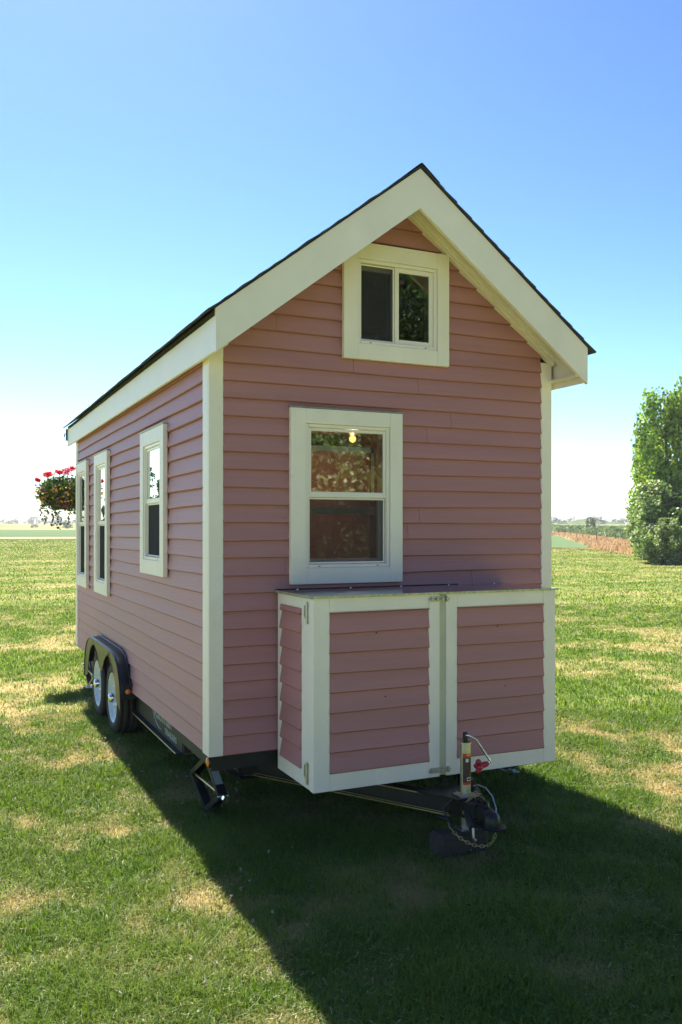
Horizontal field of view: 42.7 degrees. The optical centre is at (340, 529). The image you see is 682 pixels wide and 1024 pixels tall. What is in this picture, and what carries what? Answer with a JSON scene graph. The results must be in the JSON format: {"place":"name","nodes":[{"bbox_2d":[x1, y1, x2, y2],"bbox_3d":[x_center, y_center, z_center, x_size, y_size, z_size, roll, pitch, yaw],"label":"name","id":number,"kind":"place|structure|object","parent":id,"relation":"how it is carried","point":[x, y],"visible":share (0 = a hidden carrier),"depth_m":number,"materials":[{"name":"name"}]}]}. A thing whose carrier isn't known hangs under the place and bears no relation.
{"place":"outdoors","nodes":[
{"label":"outdoors","id":0,"kind":"place"},
{"bbox_2d":[0,530,75,536],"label":"crop field","id":1,"kind":"structure","parent":0,"point":[37,533],"depth_m":166.75,"materials":[{"name":"green plant"}]},
{"bbox_2d":[0,537,75,538],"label":"dirt track","id":2,"kind":"structure","parent":0,"point":[37,537],"depth_m":121.78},
{"bbox_2d":[0,524,626,529],"bbox_3d":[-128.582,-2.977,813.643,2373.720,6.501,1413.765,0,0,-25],"label":"meadow","id":3,"kind":"structure","parent":0,"point":[24,527],"depth_m":368.94,"materials":[{"name":"green plant"}]},
{"bbox_2d":[27,516,34,523],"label":"tree","id":4,"kind":"object","parent":3,"relation":"on","point":[30,521],"visible":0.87,"depth_m":933.47,"materials":[{"name":"green plant"}]},
{"bbox_2d":[31,516,47,523],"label":"tree","id":5,"kind":"object","parent":3,"relation":"on","point":[37,521],"visible":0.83,"depth_m":878.38,"materials":[{"name":"green plant"}]},
{"bbox_2d":[63,520,72,528],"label":"tree","id":6,"kind":"object","parent":3,"relation":"on","point":[68,526],"visible":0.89,"depth_m":285.98,"materials":[{"name":"green plant"}]},
{"bbox_2d":[586,515,605,524],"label":"tree","id":7,"kind":"object","parent":3,"relation":"on","point":[600,520],"visible":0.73,"depth_m":547.75,"materials":[{"name":"green plant"}]},
{"bbox_2d":[0,705,681,1023],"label":"grass","id":8,"kind":"structure","parent":0,"point":[194,987],"depth_m":4.31,"materials":[{"name":"green plant"}]},
{"bbox_2d":[0,703,680,1023],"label":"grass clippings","id":9,"kind":"object","parent":8,"relation":"on","point":[329,882],"depth_m":4.12,"materials":[{"name":"green plant"}]},
{"bbox_2d":[0,539,681,1023],"bbox_3d":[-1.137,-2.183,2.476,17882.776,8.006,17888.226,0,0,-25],"label":"ground","id":10,"kind":"structure","parent":0,"point":[554,585],"depth_m":9.15,"materials":[{"name":"green plant"}]},
{"bbox_2d":[0,539,634,556],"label":"grass","id":11,"kind":"structure","parent":10,"relation":"on","point":[54,553],"depth_m":73.23,"materials":[{"name":"green plant"}]},
{"bbox_2d":[63,163,595,847],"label":"tiny house","id":12,"kind":"structure","parent":10,"relation":"on","point":[313,515],"depth_m":5.48,"materials":[{"name":"pink paint"}]},
{"bbox_2d":[34,437,75,529],"bbox_3d":[-3.384,-0.559,10.672,0.734,1.138,0.746,0,0,-25],"label":"hanging basket","id":13,"kind":"object","parent":12,"relation":"hanging from","point":[55,494],"visible":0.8,"depth_m":10.49,"materials":[{"name":"plant"}]},
{"bbox_2d":[75,459,88,587],"bbox_3d":[-2.805,-0.058,9.655,0.155,1.371,0.787,0,0,-25],"label":"window","id":14,"kind":"structure","parent":12,"relation":"in","point":[82,468],"depth_m":9.67,"materials":[{"name":"beige paint"}]},
{"bbox_2d":[93,449,109,596],"bbox_3d":[-2.271,-0.058,8.491,0.155,1.371,0.757,0,0,-25],"label":"window","id":15,"kind":"structure","parent":12,"relation":"in","point":[101,459],"depth_m":8.49,"materials":[{"name":"beige paint"}]},
{"bbox_2d":[139,422,167,576],"bbox_3d":[-1.335,-0.204,6.452,0.155,1.079,0.786,0,0,-25],"label":"window","id":16,"kind":"structure","parent":12,"relation":"in","point":[153,441],"depth_m":6.43,"materials":[{"name":"beige paint"}]},
{"bbox_2d":[288,405,403,584],"bbox_3d":[0.017,-0.208,5.553,0.788,1.093,0.155,0,0,-25],"label":"window","id":17,"kind":"structure","parent":12,"relation":"in","point":[335,537],"depth_m":5.51,"materials":[{"name":"beige paint"}]},
{"bbox_2d":[342,243,448,367],"bbox_3d":[0.338,-1.449,5.704,0.771,0.742,0.149,0,0,-25],"label":"window","id":18,"kind":"structure","parent":12,"relation":"in","point":[370,277],"depth_m":5.64,"materials":[{"name":"beige paint"}]},
{"bbox_2d":[429,826,487,858],"bbox_3d":[0.660,1.752,4.905,0.320,0.139,0.140,0,0,-25],"label":"timber block","id":19,"kind":"object","parent":10,"relation":"on","point":[444,842],"depth_m":4.84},
{"bbox_2d":[551,535,588,547],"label":"crop patch","id":20,"kind":"object","parent":10,"relation":"on","point":[558,542],"visible":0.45,"depth_m":94.08,"materials":[{"name":"green plant"}]},
{"bbox_2d":[551,531,636,554],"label":"dry grass","id":21,"kind":"structure","parent":10,"relation":"on","point":[608,544],"depth_m":88.79,"materials":[{"name":"orange plant"}]},
{"bbox_2d":[566,538,632,554],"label":"dry grass strip","id":22,"kind":"object","parent":10,"relation":"on","point":[589,548],"visible":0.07,"depth_m":76.36,"materials":[{"name":"orange plant"}]},
{"bbox_2d":[625,444,645,559],"bbox_3d":[18.050,-1.692,51.986,2.127,7.152,2.020,0,0,-25],"label":"poplar tree","id":23,"kind":"object","parent":10,"relation":"on","point":[630,500],"visible":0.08,"depth_m":51.94,"materials":[{"name":"green plant"}]},
{"bbox_2d":[624,420,664,510],"bbox_3d":[18.657,-2.539,52.570,2.338,8.867,2.675,0,0,-25],"label":"poplar tree","id":24,"kind":"object","parent":10,"relation":"on","point":[636,453],"visible":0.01,"depth_m":52.78,"materials":[{"name":"green plant"}]},
{"bbox_2d":[622,479,681,562],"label":"shrub","id":25,"kind":"object","parent":10,"relation":"on","point":[645,492],"visible":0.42,"depth_m":46.30,"materials":[{"name":"green plant"}]},
{"bbox_2d":[631,386,681,507],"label":"poplar tree","id":26,"kind":"object","parent":10,"relation":"on","point":[651,455],"visible":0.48,"depth_m":48.34,"materials":[{"name":"green plant"}]},
{"bbox_2d":[638,517,681,564],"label":"shrub","id":27,"kind":"object","parent":10,"relation":"on","point":[657,547],"visible":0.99,"depth_m":44.36,"materials":[{"name":"green plant"}]},
{"bbox_2d":[642,492,681,563],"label":"shrub","id":28,"kind":"object","parent":10,"relation":"on","point":[673,500],"visible":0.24,"depth_m":45.73,"materials":[{"name":"green plant"}]},
{"bbox_2d":[660,376,681,491],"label":"poplar tree","id":29,"kind":"object","parent":10,"relation":"on","point":[678,453],"visible":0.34,"depth_m":48.33,"materials":[{"name":"green plant"}]},
{"bbox_2d":[0,602,681,716],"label":"grass","id":30,"kind":"structure","parent":0,"point":[76,660],"depth_m":12.21,"materials":[{"name":"green plant"}]},
{"bbox_2d":[0,555,681,605],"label":"grass","id":31,"kind":"structure","parent":0,"point":[566,561],"depth_m":30.90,"materials":[{"name":"green plant"}]},
{"bbox_2d":[0,708,681,1023],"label":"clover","id":32,"kind":"object","parent":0,"point":[386,980],"depth_m":4.40,"materials":[{"name":"green plant"}]},
{"bbox_2d":[0,0,681,523],"label":"sky","id":33,"kind":"structure","parent":0,"point":[158,157],"materials":[{"name":"blue"}]},
{"bbox_2d":[552,517,622,523],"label":"hill","id":34,"kind":"structure","parent":0,"point":[579,521],"depth_m":578.96,"materials":[{"name":"green plant"}]},
{"bbox_2d":[551,516,557,523],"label":"tree","id":35,"kind":"object","parent":34,"relation":"on","point":[554,520],"visible":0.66,"depth_m":600.21,"materials":[{"name":"green plant"}]},
{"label":"vineyard ground","id":36,"kind":"structure","parent":0,"visible":0},
{"bbox_2d":[585,517,596,527],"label":"young tree","id":37,"kind":"object","parent":36,"relation":"on","point":[592,522],"visible":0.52,"depth_m":144.03,"materials":[{"name":"green plant"}]},
{"bbox_2d":[551,524,631,539],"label":"vineyard rows","id":38,"kind":"object","parent":36,"relation":"on","point":[618,531],"visible":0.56,"depth_m":134.00,"materials":[{"name":"green plant"}]}
]}

